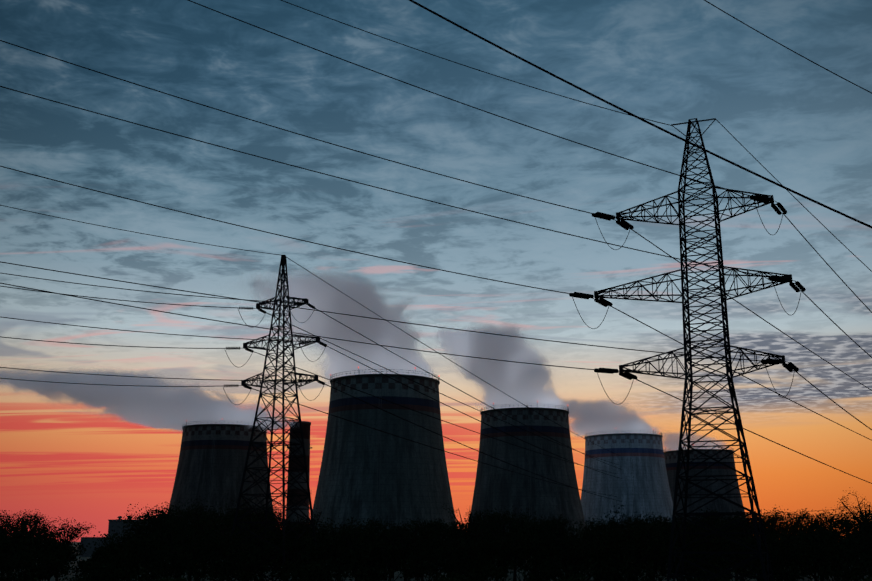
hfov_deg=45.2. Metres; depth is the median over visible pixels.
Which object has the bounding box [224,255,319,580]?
pylon
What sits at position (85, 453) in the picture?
sky
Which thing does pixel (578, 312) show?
jumper loops
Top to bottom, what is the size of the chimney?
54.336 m
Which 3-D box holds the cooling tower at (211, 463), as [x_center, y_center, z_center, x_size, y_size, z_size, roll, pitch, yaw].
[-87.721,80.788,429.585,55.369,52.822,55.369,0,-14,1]
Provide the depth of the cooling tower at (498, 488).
364.23 m
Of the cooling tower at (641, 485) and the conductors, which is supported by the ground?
the cooling tower at (641, 485)
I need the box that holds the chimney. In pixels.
[285,421,311,529]
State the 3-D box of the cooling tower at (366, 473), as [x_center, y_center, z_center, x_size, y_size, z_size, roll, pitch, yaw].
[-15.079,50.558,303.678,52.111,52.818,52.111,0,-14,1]
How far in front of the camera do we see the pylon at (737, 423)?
91.00 m
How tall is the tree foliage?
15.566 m
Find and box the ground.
[4,542,868,580]
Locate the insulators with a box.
[224,194,805,389]
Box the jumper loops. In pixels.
[223,197,800,404]
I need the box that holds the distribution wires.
[748,506,870,518]
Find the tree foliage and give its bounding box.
[0,487,871,580]
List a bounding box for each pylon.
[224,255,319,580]
[594,118,792,580]
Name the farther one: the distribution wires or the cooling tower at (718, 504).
the cooling tower at (718, 504)
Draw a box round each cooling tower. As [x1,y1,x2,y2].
[168,420,272,526]
[313,367,456,558]
[471,401,585,543]
[581,428,672,529]
[664,447,745,527]
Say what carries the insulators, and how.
attached to the pylon at (283, 276)
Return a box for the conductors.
[0,0,871,500]
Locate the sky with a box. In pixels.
[0,0,871,541]
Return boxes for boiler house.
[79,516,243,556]

